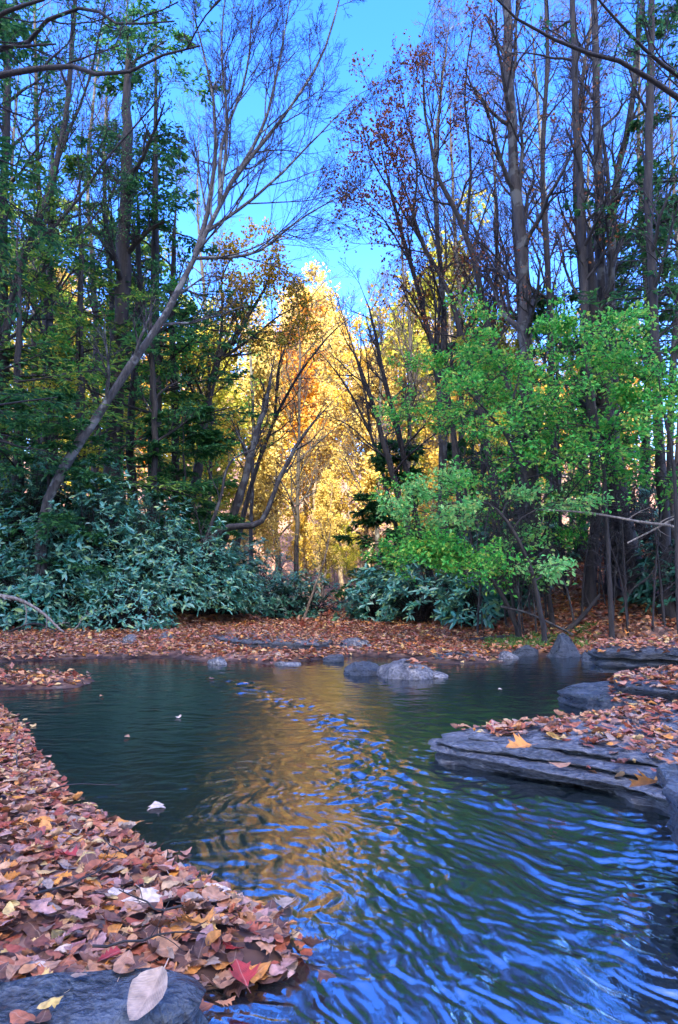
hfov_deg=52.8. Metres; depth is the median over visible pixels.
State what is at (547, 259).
straight tree
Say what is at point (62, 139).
bare tree
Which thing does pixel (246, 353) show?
golden tree
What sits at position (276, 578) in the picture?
rhododendron
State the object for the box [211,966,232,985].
fallen leaf
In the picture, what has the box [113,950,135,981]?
fallen leaf
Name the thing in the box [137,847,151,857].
fallen leaf
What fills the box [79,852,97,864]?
fallen leaf
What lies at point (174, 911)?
fallen leaf
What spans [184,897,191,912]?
fallen leaf
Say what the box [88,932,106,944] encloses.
fallen leaf
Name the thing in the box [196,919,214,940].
fallen leaf
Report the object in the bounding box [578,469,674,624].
bare sapling
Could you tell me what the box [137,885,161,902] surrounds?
fallen leaf
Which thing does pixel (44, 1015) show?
fallen leaf
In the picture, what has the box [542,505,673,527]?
fallen branch
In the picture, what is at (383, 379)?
leaning tree
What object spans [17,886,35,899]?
fallen leaf
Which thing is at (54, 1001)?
fallen leaf
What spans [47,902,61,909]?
fallen leaf
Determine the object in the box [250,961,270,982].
fallen leaf
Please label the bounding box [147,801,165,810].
fallen leaf
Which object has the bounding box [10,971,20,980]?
fallen leaf
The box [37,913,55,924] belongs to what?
fallen leaf
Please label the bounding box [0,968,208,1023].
wet rock slab
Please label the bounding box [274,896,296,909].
fallen leaf
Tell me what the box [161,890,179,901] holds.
fallen leaf
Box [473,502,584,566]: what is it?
rhododendron
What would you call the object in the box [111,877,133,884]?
fallen leaf
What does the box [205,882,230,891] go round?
fallen leaf
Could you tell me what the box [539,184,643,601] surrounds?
dark tree
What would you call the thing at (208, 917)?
fallen leaf
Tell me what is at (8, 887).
fallen leaf
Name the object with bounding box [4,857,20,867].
fallen leaf
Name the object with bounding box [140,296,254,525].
yellow green tree
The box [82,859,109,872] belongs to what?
fallen leaf
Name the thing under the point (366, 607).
rhododendron
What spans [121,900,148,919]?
fallen leaf
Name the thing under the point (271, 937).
fallen leaf
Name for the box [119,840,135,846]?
fallen leaf
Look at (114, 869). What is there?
fallen leaf
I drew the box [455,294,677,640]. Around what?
green sapling
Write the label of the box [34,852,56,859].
fallen leaf
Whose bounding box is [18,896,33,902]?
fallen leaf
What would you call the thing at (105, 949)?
fallen leaf
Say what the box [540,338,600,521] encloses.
bare tree
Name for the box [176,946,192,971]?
fallen leaf
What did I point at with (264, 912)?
fallen leaf
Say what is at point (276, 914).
fallen leaf
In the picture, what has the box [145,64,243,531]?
bare tree
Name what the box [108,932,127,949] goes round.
fallen leaf
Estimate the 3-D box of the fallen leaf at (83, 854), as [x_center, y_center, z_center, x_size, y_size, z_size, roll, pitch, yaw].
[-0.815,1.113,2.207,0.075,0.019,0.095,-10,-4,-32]
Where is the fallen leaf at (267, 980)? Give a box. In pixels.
[257,970,287,983]
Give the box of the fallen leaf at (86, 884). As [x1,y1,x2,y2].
[83,882,99,891]
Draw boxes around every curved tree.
[186,384,347,561]
[206,328,286,570]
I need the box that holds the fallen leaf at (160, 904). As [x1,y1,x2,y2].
[149,897,162,912]
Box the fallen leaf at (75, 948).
[66,943,88,956]
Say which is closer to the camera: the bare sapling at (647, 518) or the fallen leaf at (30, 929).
the fallen leaf at (30, 929)
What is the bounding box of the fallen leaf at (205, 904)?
[197,898,213,912]
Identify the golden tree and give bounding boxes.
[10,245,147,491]
[217,335,295,570]
[224,301,280,457]
[227,317,276,408]
[234,471,280,566]
[238,297,323,564]
[246,277,354,560]
[246,421,303,591]
[274,377,347,599]
[276,283,319,426]
[279,257,348,507]
[284,505,330,596]
[299,339,397,567]
[300,366,403,596]
[300,502,335,599]
[303,467,358,601]
[309,284,349,403]
[320,284,415,522]
[330,518,354,581]
[331,344,426,568]
[342,512,374,593]
[348,335,393,494]
[374,528,392,561]
[376,298,436,509]
[378,330,455,520]
[404,417,463,537]
[415,377,492,528]
[446,297,506,522]
[535,362,588,496]
[616,319,675,490]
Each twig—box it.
[12,746,22,767]
[33,851,117,894]
[50,771,123,790]
[92,897,207,950]
[105,837,127,854]
[119,874,182,911]
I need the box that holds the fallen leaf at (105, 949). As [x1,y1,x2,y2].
[100,942,111,956]
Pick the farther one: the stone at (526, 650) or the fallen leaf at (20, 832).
the stone at (526, 650)
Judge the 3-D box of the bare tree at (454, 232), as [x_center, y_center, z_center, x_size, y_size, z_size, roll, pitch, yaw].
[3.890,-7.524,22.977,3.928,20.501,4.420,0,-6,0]
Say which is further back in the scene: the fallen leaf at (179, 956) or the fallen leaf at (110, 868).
the fallen leaf at (110, 868)
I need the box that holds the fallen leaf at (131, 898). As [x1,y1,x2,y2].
[121,890,137,902]
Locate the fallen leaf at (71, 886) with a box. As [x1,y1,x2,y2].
[56,882,77,887]
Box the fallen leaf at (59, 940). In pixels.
[55,932,65,944]
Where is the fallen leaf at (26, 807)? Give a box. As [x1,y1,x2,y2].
[12,801,36,812]
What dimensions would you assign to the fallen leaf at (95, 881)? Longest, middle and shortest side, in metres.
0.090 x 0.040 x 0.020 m
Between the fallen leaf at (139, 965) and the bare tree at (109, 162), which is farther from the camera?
the bare tree at (109, 162)
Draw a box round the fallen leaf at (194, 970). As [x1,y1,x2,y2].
[184,965,201,973]
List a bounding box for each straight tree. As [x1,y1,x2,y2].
[0,0,96,535]
[5,95,79,542]
[124,253,203,535]
[146,165,217,535]
[183,305,246,513]
[240,274,283,570]
[397,169,498,594]
[426,66,572,544]
[456,0,592,557]
[600,0,677,619]
[636,0,677,587]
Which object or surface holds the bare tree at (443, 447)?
on the ground at (252, 951)
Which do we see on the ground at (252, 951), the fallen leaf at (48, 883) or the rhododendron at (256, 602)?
the rhododendron at (256, 602)
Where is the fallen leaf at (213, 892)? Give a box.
[197,885,229,901]
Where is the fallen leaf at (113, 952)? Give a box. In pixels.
[90,946,122,964]
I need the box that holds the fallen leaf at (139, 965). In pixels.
[127,959,146,971]
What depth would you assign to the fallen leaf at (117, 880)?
2.05 m
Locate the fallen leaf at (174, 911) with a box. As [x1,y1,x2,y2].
[161,906,177,918]
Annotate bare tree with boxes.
[0,0,85,387]
[0,0,186,483]
[0,0,191,447]
[15,0,159,495]
[66,0,187,389]
[125,333,182,509]
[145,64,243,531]
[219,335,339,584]
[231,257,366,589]
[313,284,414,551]
[317,264,429,569]
[359,124,435,544]
[378,0,547,590]
[398,0,512,535]
[428,0,606,526]
[447,0,641,543]
[464,67,545,498]
[529,0,677,552]
[535,0,637,407]
[535,342,578,552]
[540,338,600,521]
[590,0,677,500]
[619,0,677,478]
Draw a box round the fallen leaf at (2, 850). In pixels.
[0,845,11,856]
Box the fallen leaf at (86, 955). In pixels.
[70,949,107,963]
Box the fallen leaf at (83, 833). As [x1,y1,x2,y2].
[74,824,90,838]
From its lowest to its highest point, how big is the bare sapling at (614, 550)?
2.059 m
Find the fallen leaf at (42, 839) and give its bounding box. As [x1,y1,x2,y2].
[39,837,51,844]
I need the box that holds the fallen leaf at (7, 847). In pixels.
[2,844,10,853]
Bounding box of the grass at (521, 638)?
[477,621,602,648]
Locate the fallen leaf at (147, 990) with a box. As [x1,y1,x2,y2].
[127,958,168,1020]
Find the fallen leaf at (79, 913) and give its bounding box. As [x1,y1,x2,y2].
[60,907,89,918]
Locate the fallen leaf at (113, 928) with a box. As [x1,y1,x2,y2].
[108,923,122,939]
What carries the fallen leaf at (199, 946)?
on the fallen leaves at (17, 737)
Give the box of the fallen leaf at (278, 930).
[270,923,281,934]
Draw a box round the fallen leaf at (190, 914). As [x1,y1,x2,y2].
[166,912,194,922]
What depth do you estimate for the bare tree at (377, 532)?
30.50 m
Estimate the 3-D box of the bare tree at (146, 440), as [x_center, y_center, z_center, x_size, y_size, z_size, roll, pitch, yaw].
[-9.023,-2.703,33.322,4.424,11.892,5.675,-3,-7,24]
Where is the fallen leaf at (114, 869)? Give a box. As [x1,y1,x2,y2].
[100,865,125,873]
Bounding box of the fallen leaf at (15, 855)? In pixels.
[7,852,23,859]
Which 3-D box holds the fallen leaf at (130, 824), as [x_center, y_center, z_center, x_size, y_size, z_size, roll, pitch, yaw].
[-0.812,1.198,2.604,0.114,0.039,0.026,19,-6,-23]
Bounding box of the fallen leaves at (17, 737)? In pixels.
[0,703,312,1006]
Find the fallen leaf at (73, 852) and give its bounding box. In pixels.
[55,845,78,855]
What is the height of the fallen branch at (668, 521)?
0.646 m
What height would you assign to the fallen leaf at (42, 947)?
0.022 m
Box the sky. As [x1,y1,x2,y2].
[0,0,677,460]
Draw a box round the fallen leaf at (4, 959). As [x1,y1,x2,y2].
[0,955,22,967]
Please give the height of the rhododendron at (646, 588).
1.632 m
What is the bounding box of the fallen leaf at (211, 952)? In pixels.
[202,949,215,956]
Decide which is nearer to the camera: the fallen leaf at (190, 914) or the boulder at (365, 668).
the fallen leaf at (190, 914)
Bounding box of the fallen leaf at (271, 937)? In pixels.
[261,934,273,944]
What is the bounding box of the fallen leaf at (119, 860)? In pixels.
[105,858,129,864]
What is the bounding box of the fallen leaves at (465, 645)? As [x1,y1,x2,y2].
[0,582,608,686]
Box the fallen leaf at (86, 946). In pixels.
[68,937,100,954]
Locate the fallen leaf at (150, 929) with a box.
[136,924,156,938]
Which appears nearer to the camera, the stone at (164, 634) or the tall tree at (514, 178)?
the stone at (164, 634)
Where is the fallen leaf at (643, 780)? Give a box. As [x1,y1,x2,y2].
[629,769,657,786]
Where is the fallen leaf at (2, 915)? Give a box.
[0,912,12,928]
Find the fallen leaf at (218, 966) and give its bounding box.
[211,960,233,969]
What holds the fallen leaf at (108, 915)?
on the fallen leaves at (17, 737)
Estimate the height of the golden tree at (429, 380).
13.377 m
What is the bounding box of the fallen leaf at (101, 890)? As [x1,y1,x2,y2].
[96,886,122,893]
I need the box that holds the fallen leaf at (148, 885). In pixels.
[144,883,155,887]
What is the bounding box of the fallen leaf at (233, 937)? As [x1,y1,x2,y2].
[219,932,238,940]
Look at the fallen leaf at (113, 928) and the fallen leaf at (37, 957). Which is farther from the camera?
the fallen leaf at (113, 928)
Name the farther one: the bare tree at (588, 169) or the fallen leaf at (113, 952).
the bare tree at (588, 169)
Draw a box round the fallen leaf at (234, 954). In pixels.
[227,945,243,963]
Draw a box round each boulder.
[343,661,378,675]
[376,658,433,679]
[546,632,580,657]
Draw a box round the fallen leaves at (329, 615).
[8,599,451,631]
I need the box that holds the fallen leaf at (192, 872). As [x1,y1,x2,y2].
[177,865,196,876]
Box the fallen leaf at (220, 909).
[206,905,228,913]
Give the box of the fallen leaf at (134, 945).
[112,934,141,948]
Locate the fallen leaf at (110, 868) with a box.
[106,861,118,870]
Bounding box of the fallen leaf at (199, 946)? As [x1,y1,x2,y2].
[194,937,209,960]
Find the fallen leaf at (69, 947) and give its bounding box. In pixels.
[64,944,78,950]
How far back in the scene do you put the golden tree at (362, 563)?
32.14 m
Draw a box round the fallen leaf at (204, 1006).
[199,999,213,1011]
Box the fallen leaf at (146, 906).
[138,897,161,908]
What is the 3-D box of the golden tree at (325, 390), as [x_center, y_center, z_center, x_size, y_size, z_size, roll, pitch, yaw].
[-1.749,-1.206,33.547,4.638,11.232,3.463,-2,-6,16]
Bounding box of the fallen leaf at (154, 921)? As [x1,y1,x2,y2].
[144,914,175,930]
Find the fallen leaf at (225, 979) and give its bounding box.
[219,977,236,988]
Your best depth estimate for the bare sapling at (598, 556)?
11.48 m
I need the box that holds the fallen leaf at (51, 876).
[49,871,64,878]
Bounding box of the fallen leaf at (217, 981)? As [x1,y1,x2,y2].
[210,978,235,988]
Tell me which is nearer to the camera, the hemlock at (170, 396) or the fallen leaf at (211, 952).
the fallen leaf at (211, 952)
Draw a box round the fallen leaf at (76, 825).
[68,821,84,830]
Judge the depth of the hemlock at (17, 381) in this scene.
13.91 m
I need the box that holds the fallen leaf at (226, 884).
[222,882,230,893]
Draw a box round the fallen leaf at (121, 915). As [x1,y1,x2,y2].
[111,910,135,926]
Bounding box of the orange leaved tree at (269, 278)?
[162,216,330,533]
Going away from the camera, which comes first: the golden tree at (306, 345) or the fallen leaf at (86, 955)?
the fallen leaf at (86, 955)
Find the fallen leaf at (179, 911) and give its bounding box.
[172,908,182,921]
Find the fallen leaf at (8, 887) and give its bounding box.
[0,879,16,894]
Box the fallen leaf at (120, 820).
[115,818,144,823]
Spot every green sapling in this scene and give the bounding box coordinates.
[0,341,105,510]
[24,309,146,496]
[85,272,261,472]
[359,512,541,635]
[368,343,563,577]
[369,459,613,642]
[370,284,677,630]
[425,315,533,528]
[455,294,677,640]
[502,369,596,593]
[559,341,677,633]
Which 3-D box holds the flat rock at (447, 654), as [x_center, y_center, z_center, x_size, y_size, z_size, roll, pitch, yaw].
[1.465,1.904,8.667,0.557,0.248,0.394,0,-6,0]
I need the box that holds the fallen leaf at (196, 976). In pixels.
[175,971,199,981]
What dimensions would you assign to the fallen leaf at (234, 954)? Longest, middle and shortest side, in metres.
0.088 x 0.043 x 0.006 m
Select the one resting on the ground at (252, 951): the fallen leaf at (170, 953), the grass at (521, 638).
the grass at (521, 638)
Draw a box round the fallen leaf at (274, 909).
[268,908,284,915]
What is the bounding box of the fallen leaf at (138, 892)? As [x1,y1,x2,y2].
[133,888,158,896]
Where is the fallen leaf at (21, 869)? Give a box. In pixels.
[9,863,31,876]
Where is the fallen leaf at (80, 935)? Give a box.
[75,930,88,937]
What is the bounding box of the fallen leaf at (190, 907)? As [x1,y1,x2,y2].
[180,902,195,912]
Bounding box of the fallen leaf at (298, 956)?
[289,952,307,959]
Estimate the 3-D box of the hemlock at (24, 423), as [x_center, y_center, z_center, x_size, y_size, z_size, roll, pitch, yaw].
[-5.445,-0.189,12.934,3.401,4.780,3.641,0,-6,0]
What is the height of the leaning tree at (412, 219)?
13.046 m
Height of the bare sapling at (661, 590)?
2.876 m
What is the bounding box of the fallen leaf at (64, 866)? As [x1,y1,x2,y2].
[59,863,76,868]
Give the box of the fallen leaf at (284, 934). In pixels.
[278,929,300,938]
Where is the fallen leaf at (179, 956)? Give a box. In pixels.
[172,949,205,968]
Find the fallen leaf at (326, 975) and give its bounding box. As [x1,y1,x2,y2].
[317,969,335,982]
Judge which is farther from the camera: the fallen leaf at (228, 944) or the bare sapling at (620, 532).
the bare sapling at (620, 532)
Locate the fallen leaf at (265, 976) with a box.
[257,971,268,980]
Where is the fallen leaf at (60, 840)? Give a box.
[57,834,71,842]
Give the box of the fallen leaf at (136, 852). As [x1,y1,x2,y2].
[132,849,138,857]
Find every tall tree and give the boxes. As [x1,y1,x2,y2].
[451,0,591,599]
[498,0,675,608]
[531,0,646,599]
[535,0,677,583]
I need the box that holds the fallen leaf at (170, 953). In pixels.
[160,947,173,958]
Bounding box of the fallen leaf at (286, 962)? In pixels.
[281,951,299,969]
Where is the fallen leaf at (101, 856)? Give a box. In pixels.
[98,853,117,860]
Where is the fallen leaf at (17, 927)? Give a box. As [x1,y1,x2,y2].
[0,923,21,931]
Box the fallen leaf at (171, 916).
[166,913,183,920]
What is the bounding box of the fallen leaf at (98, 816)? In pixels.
[90,814,105,821]
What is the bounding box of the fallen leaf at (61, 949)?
[54,944,78,953]
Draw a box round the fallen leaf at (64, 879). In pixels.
[59,869,77,882]
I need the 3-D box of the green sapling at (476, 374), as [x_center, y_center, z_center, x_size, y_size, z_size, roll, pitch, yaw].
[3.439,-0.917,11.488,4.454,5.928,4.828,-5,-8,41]
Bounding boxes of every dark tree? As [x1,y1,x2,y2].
[72,0,194,527]
[98,142,162,505]
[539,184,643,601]
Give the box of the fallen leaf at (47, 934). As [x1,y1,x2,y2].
[39,931,49,946]
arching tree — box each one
[228,262,389,573]
[263,257,407,580]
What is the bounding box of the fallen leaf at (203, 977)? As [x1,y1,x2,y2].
[200,972,215,984]
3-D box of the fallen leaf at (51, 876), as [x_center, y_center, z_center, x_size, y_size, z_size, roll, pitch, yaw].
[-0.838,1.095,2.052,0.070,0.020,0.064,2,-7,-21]
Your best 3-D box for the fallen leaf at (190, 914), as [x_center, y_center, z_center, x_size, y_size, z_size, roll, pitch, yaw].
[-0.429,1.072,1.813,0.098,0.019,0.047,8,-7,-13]
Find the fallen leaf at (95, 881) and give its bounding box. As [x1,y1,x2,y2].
[81,879,101,887]
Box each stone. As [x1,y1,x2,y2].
[119,634,136,643]
[159,631,173,640]
[207,656,226,664]
[323,654,343,661]
[497,651,518,658]
[512,645,538,655]
[581,652,590,661]
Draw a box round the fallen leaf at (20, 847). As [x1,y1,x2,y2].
[11,841,27,852]
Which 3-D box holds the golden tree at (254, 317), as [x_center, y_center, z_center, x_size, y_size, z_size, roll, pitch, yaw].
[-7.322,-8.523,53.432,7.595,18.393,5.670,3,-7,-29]
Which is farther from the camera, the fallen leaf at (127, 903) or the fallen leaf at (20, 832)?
the fallen leaf at (20, 832)
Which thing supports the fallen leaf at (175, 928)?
on the ground at (252, 951)
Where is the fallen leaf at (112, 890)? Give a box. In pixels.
[108,887,133,894]
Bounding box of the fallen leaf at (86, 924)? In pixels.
[78,922,97,929]
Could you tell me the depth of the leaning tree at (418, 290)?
16.80 m
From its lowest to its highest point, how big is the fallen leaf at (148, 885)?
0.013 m
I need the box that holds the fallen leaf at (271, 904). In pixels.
[263,899,276,908]
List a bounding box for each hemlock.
[0,0,71,319]
[0,63,79,387]
[0,153,227,514]
[0,171,100,469]
[0,210,128,538]
[0,384,135,611]
[7,188,123,477]
[11,0,278,517]
[24,214,236,514]
[59,269,228,522]
[116,405,257,615]
[329,438,457,600]
[416,341,543,548]
[468,283,640,551]
[552,0,677,378]
[558,193,677,515]
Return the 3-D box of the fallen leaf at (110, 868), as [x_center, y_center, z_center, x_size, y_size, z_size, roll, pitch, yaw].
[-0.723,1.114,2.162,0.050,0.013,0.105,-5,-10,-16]
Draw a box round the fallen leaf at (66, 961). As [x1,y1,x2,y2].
[56,954,77,967]
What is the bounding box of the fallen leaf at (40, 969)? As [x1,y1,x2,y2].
[31,963,53,975]
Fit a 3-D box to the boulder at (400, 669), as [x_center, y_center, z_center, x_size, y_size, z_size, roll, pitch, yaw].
[0.718,1.772,7.172,0.655,0.444,0.540,0,-6,0]
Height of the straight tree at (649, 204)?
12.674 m
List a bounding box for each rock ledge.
[210,633,332,650]
[427,708,677,813]
[557,670,677,712]
[584,637,677,672]
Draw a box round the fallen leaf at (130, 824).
[118,820,135,829]
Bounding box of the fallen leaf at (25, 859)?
[20,856,44,861]
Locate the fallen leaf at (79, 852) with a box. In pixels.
[70,849,95,855]
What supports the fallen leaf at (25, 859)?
on the fallen leaves at (17, 737)
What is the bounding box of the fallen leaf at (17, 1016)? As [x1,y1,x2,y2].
[9,1009,37,1023]
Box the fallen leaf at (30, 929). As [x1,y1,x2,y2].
[22,920,44,937]
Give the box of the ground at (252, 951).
[0,461,676,989]
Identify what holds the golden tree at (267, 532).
on the ground at (252, 951)
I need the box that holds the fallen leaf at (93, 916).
[87,908,104,919]
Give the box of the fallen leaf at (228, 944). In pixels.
[223,941,243,948]
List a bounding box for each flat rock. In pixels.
[274,661,300,665]
[334,637,370,648]
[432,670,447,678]
[433,652,469,659]
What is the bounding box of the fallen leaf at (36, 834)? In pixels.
[25,830,41,838]
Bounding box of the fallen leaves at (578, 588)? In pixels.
[413,531,677,641]
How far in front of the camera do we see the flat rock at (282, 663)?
8.17 m
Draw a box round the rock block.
[656,764,677,845]
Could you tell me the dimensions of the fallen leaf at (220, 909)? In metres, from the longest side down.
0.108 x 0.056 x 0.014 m
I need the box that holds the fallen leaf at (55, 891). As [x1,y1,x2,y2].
[51,878,86,893]
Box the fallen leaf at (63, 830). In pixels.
[59,829,74,834]
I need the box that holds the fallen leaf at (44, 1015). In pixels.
[35,1008,51,1022]
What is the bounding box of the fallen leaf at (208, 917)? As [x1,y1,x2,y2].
[176,906,216,923]
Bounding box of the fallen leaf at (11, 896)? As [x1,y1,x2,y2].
[0,887,20,899]
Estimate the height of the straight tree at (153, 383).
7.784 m
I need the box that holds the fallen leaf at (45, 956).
[42,941,66,961]
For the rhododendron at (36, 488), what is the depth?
12.98 m
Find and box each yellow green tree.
[7,209,85,459]
[59,388,146,495]
[74,247,182,514]
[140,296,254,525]
[162,294,257,545]
[167,360,262,539]
[299,526,313,575]
[307,523,338,596]
[316,509,343,592]
[331,513,361,599]
[350,532,374,571]
[355,189,510,525]
[418,507,434,574]
[466,368,545,520]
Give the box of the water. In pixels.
[0,655,677,1023]
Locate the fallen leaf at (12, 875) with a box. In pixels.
[4,870,19,879]
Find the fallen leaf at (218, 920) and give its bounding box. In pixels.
[210,908,232,924]
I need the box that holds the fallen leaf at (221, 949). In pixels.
[210,943,225,953]
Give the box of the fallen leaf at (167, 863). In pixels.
[161,857,173,865]
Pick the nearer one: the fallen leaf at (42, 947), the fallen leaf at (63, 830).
the fallen leaf at (42, 947)
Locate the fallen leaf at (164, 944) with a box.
[143,929,180,957]
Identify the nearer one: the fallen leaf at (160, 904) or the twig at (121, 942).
the twig at (121, 942)
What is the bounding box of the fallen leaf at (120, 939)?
[107,932,123,951]
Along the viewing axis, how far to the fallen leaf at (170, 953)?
1.66 m
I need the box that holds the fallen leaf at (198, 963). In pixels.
[188,958,207,968]
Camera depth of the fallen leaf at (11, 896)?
1.86 m
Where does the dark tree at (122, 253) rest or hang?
on the ground at (252, 951)
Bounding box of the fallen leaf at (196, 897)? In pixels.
[181,892,204,902]
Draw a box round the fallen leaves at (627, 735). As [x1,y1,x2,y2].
[406,634,677,776]
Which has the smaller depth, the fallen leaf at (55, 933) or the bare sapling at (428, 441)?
the fallen leaf at (55, 933)
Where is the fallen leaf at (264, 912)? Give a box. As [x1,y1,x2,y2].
[254,907,268,922]
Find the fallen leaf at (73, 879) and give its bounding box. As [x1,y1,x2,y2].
[57,875,78,890]
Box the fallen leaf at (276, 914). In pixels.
[272,907,287,917]
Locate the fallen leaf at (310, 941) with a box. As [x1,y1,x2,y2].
[302,935,326,947]
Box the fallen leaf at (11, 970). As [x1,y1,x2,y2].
[6,962,19,978]
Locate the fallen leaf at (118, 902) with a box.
[110,892,130,906]
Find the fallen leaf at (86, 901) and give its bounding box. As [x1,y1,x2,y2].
[78,891,103,904]
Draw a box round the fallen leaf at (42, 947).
[37,938,63,949]
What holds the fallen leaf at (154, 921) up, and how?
on the fallen leaf at (150, 929)
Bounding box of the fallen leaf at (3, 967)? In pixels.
[0,962,8,978]
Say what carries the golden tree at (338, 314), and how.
on the ground at (252, 951)
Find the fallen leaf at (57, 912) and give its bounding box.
[49,908,69,915]
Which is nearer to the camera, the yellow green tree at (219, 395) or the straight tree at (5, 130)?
the straight tree at (5, 130)
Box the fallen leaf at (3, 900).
[0,893,23,903]
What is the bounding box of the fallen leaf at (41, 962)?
[18,961,45,969]
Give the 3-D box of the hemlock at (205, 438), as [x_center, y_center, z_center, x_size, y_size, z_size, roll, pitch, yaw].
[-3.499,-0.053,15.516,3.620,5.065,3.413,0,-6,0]
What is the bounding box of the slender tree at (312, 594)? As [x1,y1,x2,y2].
[303,512,331,618]
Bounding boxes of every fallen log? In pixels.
[459,634,553,642]
[565,591,604,629]
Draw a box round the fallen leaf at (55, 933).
[51,929,71,944]
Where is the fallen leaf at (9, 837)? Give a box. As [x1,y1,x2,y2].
[0,832,15,842]
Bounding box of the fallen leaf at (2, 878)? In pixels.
[0,872,16,884]
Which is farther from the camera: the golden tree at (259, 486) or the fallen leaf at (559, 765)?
the golden tree at (259, 486)
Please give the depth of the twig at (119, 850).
2.17 m
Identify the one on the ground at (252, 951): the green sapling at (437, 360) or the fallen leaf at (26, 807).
the green sapling at (437, 360)
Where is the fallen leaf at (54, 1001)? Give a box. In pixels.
[37,990,68,1008]
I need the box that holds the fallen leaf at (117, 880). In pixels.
[101,877,121,886]
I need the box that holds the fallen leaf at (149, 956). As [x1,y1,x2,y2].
[139,947,159,960]
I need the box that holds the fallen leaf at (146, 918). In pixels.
[141,909,154,925]
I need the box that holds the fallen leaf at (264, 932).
[252,926,278,939]
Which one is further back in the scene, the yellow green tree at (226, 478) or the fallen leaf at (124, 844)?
the yellow green tree at (226, 478)
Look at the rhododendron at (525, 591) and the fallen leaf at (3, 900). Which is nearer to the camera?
the fallen leaf at (3, 900)
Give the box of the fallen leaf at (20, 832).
[9,829,23,835]
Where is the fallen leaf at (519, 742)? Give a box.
[506,733,534,747]
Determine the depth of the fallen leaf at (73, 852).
2.07 m
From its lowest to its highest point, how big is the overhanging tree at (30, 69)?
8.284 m
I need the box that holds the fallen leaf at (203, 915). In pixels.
[195,913,211,927]
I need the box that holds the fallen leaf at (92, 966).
[81,956,113,970]
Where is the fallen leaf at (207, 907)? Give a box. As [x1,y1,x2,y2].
[198,906,210,911]
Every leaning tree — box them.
[34,0,407,606]
[297,296,448,593]
[312,48,466,576]
[323,29,511,554]
[326,257,436,587]
[384,0,526,583]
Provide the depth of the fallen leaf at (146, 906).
1.87 m
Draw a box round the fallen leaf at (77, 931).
[65,930,82,935]
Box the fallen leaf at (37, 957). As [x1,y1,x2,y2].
[27,955,39,961]
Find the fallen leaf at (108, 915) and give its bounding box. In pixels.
[95,910,126,925]
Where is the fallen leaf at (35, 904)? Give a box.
[30,897,51,911]
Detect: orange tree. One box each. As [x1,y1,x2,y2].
[123,326,184,510]
[241,291,362,585]
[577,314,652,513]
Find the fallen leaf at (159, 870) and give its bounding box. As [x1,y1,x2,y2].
[148,868,170,873]
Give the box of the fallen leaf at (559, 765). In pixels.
[549,762,573,767]
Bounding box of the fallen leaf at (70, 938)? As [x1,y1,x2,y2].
[59,934,77,945]
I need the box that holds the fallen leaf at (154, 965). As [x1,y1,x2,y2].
[151,963,172,968]
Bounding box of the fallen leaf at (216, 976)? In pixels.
[212,970,231,987]
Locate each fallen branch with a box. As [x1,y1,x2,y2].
[0,594,84,634]
[7,621,57,631]
[500,599,578,639]
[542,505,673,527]
[627,518,673,543]
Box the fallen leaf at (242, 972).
[228,959,260,992]
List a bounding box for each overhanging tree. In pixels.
[0,0,240,156]
[476,0,677,105]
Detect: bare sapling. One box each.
[417,433,539,634]
[445,458,501,632]
[459,414,537,632]
[460,467,503,635]
[467,412,525,626]
[472,483,555,617]
[472,507,539,636]
[491,425,539,616]
[492,473,563,633]
[492,500,556,637]
[500,493,544,616]
[502,492,575,629]
[503,472,572,619]
[533,461,600,598]
[541,457,638,610]
[553,458,632,564]
[555,470,618,605]
[564,507,632,603]
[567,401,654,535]
[570,463,623,588]
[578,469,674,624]
[584,515,662,635]
[587,488,645,596]
[599,438,653,570]
[599,454,665,620]
[602,449,674,626]
[612,493,674,563]
[619,462,677,571]
[629,477,673,554]
[633,431,677,631]
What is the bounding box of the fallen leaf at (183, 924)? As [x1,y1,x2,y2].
[165,917,191,935]
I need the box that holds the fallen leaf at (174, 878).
[157,875,184,886]
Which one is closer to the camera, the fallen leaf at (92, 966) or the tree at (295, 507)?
the fallen leaf at (92, 966)
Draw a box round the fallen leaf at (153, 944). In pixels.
[146,936,159,959]
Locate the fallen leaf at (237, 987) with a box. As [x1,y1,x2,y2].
[223,980,254,997]
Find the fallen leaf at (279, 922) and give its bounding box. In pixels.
[271,918,290,928]
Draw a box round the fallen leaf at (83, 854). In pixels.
[77,851,95,861]
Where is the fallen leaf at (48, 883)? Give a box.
[42,878,53,888]
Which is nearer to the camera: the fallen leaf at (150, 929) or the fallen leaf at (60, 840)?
the fallen leaf at (150, 929)
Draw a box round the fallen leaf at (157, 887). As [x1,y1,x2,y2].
[151,879,160,892]
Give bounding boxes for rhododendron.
[0,438,69,539]
[0,446,105,611]
[0,526,110,631]
[7,448,172,613]
[53,555,179,633]
[60,485,177,553]
[101,482,221,612]
[143,517,252,616]
[194,521,271,594]
[206,543,272,614]
[228,537,298,601]
[245,572,326,619]
[270,563,355,612]
[331,563,414,622]
[348,529,434,613]
[372,555,463,623]
[428,572,520,628]
[440,518,554,613]
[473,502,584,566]
[564,463,658,551]
[618,530,675,615]
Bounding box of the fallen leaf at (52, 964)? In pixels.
[29,958,68,973]
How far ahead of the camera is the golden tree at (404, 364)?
49.63 m
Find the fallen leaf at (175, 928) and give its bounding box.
[168,924,193,938]

